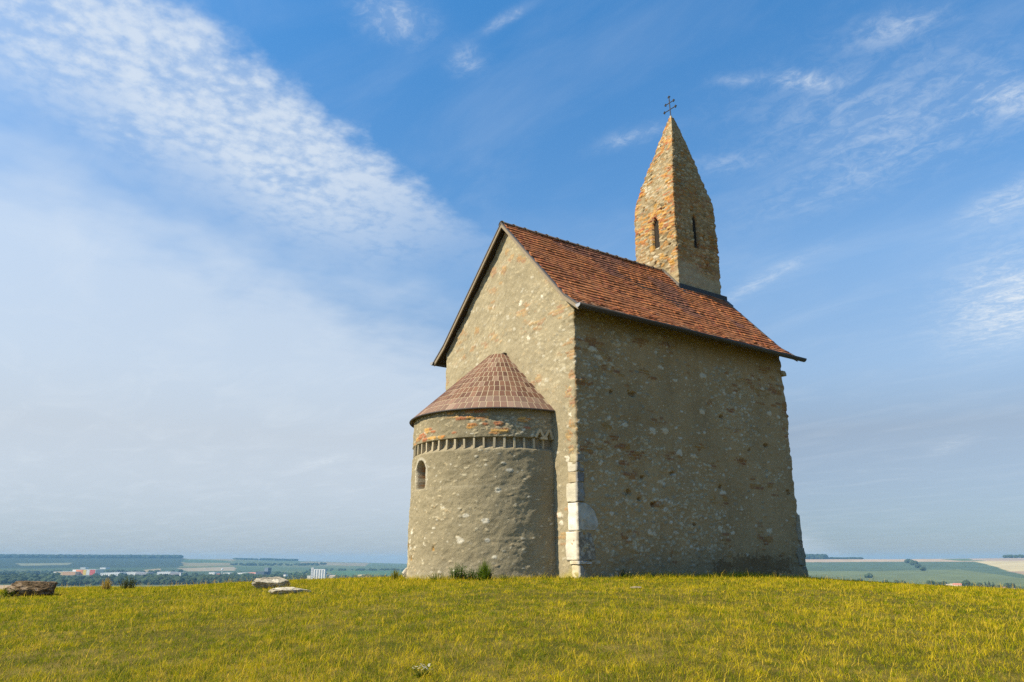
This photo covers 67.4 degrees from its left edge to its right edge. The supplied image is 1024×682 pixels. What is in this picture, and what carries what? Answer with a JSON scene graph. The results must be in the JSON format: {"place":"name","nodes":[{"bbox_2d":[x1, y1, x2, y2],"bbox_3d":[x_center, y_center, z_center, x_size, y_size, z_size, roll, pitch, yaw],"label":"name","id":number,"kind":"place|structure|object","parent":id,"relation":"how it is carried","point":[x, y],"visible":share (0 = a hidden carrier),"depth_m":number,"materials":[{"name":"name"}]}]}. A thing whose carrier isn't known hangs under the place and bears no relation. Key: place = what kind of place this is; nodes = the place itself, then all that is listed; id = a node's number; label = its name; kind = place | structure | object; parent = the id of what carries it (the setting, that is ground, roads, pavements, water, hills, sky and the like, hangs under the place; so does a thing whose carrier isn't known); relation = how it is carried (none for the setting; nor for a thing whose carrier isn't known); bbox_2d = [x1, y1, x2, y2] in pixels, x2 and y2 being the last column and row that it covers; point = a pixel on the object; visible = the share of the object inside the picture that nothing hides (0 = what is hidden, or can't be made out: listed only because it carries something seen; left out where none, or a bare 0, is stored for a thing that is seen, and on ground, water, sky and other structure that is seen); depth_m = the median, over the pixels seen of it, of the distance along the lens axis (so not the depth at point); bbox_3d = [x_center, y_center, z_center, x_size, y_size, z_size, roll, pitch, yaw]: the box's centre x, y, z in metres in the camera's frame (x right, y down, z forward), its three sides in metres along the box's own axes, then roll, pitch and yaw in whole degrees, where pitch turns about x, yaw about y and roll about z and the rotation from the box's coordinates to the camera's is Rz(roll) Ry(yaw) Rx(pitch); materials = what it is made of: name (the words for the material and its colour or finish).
{"place":"outdoors","nodes":[
{"label":"outdoors","id":0,"kind":"place"},
{"bbox_2d":[0,569,1023,681],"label":"ground","id":1,"kind":"structure","parent":0,"point":[123,654],"depth_m":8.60,"materials":[{"name":"green plant"}]},
{"bbox_2d":[1,587,17,596],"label":"weed","id":2,"kind":"object","parent":1,"relation":"on","point":[6,591],"visible":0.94,"depth_m":19.54,"materials":[{"name":"green plant"}]},
{"bbox_2d":[5,581,57,595],"bbox_3d":[-12.556,6.533,20.072,1.141,0.514,0.794,3,-16,-10],"label":"rock","id":3,"kind":"object","parent":1,"relation":"on","point":[30,588],"visible":0.87,"depth_m":19.82,"materials":[{"name":"stone"}]},
{"bbox_2d":[101,578,113,589],"bbox_3d":[-12.810,7.645,24.306,0.415,0.455,0.418,11,-19,-34],"label":"grass tuft","id":4,"kind":"object","parent":1,"relation":"on","point":[107,584],"visible":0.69,"depth_m":24.22,"materials":[{"name":"beige plant"}]},
{"bbox_2d":[119,575,136,588],"bbox_3d":[-12.442,7.836,24.951,0.597,0.458,0.578,-1,-16,3],"label":"weed","id":5,"kind":"object","parent":1,"relation":"on","point":[126,584],"visible":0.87,"depth_m":24.92,"materials":[{"name":"green plant"}]},
{"bbox_2d":[252,577,290,588],"bbox_3d":[-5.633,5.699,18.013,0.851,0.327,0.599,0,-16,-2],"label":"rock","id":6,"kind":"object","parent":1,"relation":"on","point":[268,582],"visible":0.76,"depth_m":17.82,"materials":[{"name":"grey stone"}]},
{"bbox_2d":[268,587,310,593],"bbox_3d":[-4.496,5.069,15.574,0.861,0.163,0.388,5,-17,-18],"label":"rock","id":7,"kind":"object","parent":1,"relation":"on","point":[281,590],"visible":0.76,"depth_m":15.43,"materials":[{"name":"grey stone"}]},
{"bbox_2d":[389,570,401,580],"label":"grass tuft","id":8,"kind":"object","parent":1,"relation":"on","point":[395,573],"visible":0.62,"depth_m":19.78,"materials":[{"name":"green plant"}]},
{"bbox_2d":[402,568,406,576],"bbox_3d":[-2.768,6.279,20.653,0.307,0.369,0.319,-4,-16,13],"label":"rock","id":9,"kind":"object","parent":1,"relation":"on","point":[404,572],"visible":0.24,"depth_m":20.55,"materials":[{"name":"beige stone"}]},
{"bbox_2d":[412,663,429,676],"bbox_3d":[-0.780,2.864,6.669,0.178,0.113,0.225,3,-16,-12],"label":"daisy clump","id":10,"kind":"object","parent":1,"relation":"on","point":[424,674],"visible":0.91,"depth_m":6.63,"materials":[{"name":"green plant"}]},
{"bbox_2d":[428,573,449,579],"bbox_3d":[-1.780,5.693,18.538,0.589,0.221,0.486,0,-16,-1],"label":"weed","id":11,"kind":"object","parent":1,"relation":"on","point":[435,577],"visible":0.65,"depth_m":18.46,"materials":[{"name":"green plant"}]},
{"bbox_2d":[449,563,466,580],"bbox_3d":[-1.316,5.506,18.354,0.486,0.449,0.468,-1,-16,5],"label":"weed","id":12,"kind":"object","parent":1,"relation":"on","point":[456,570],"visible":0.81,"depth_m":18.31,"materials":[{"name":"green plant"}]},
{"bbox_2d":[460,569,476,580],"bbox_3d":[-1.028,5.544,18.253,0.425,0.306,0.412,11,-19,-34],"label":"weed","id":13,"kind":"object","parent":1,"relation":"on","point":[467,575],"visible":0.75,"depth_m":18.20,"materials":[{"name":"green plant"}]},
{"bbox_2d":[471,569,493,579],"bbox_3d":[-0.701,5.451,18.022,0.546,0.345,0.562,-3,-16,9],"label":"weed","id":14,"kind":"object","parent":1,"relation":"on","point":[476,576],"visible":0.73,"depth_m":17.97,"materials":[{"name":"green plant"}]},
{"bbox_2d":[476,560,491,579],"bbox_3d":[-0.636,5.335,18.021,0.462,0.563,0.479,-7,-18,24],"label":"grass tuft","id":15,"kind":"object","parent":1,"relation":"on","point":[486,570],"visible":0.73,"depth_m":17.88,"materials":[{"name":"green plant"}]},
{"bbox_2d":[406,96,808,579],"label":"church","id":16,"kind":"structure","parent":1,"relation":"on","point":[590,412],"depth_m":21.20,"materials":[{"name":"stone"}]},
{"bbox_2d":[0,558,1023,588],"bbox_3d":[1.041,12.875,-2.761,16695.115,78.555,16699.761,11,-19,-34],"label":"terrain","id":17,"kind":"structure","parent":0,"point":[999,571],"depth_m":3657.96,"materials":[{"name":"green plant"}]},
{"bbox_2d":[53,571,79,574],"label":"building","id":18,"kind":"structure","parent":17,"relation":"on","point":[70,572],"depth_m":2823.79,"materials":[{"name":"beige"}]},
{"bbox_2d":[73,569,103,574],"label":"building","id":19,"kind":"structure","parent":17,"relation":"on","point":[89,571],"depth_m":2852.11,"materials":[{"name":"multicoloured"}]},
{"bbox_2d":[110,572,125,575],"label":"building","id":20,"kind":"structure","parent":17,"relation":"on","point":[116,573],"depth_m":2610.18,"materials":[{"name":"white"}]},
{"bbox_2d":[135,572,153,574],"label":"building","id":21,"kind":"structure","parent":17,"relation":"on","point":[141,573],"depth_m":2637.27,"materials":[{"name":"white"}]},
{"bbox_2d":[170,572,187,575],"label":"building","id":22,"kind":"structure","parent":17,"relation":"on","point":[176,573],"depth_m":2658.09,"materials":[{"name":"white"}]},
{"bbox_2d":[0,562,404,585],"bbox_3d":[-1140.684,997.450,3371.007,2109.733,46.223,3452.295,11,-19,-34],"label":"woodland","id":23,"kind":"object","parent":17,"relation":"on","point":[10,577],"visible":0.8,"depth_m":1866.72,"materials":[{"name":"green plant"}]},
{"bbox_2d":[256,571,269,574],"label":"building","id":24,"kind":"structure","parent":17,"relation":"on","point":[263,572],"depth_m":2478.87,"materials":[{"name":"grey"}]},
{"bbox_2d":[311,568,326,578],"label":"grain silo","id":25,"kind":"object","parent":17,"relation":"on","point":[319,573],"visible":0.67,"depth_m":2176.59,"materials":[{"name":"white metal"}]},
{"bbox_2d":[0,554,863,560],"bbox_3d":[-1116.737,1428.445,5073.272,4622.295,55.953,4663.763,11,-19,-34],"label":"forest","id":26,"kind":"object","parent":17,"relation":"on","point":[816,556],"visible":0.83,"depth_m":5540.20,"materials":[{"name":"green plant"}]},
{"bbox_2d":[864,573,872,577],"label":"tree","id":27,"kind":"object","parent":17,"relation":"on","point":[868,575],"visible":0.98,"depth_m":2265.97,"materials":[{"name":"green plant"}]},
{"bbox_2d":[909,560,917,564],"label":"tree","id":28,"kind":"object","parent":17,"relation":"on","point":[912,562],"visible":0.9,"depth_m":3306.97,"materials":[{"name":"green plant"}]},
{"bbox_2d":[926,580,934,584],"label":"tree","id":29,"kind":"object","parent":17,"relation":"on","point":[930,582],"visible":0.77,"depth_m":1584.82,"materials":[{"name":"green plant"}]},
{"bbox_2d":[961,580,969,586],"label":"tree","id":30,"kind":"object","parent":17,"relation":"on","point":[964,582],"visible":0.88,"depth_m":1514.41,"materials":[{"name":"green plant"}]},
{"bbox_2d":[0,0,1023,563],"label":"sky","id":31,"kind":"structure","parent":0,"point":[241,241],"materials":[{"name":"blue"}]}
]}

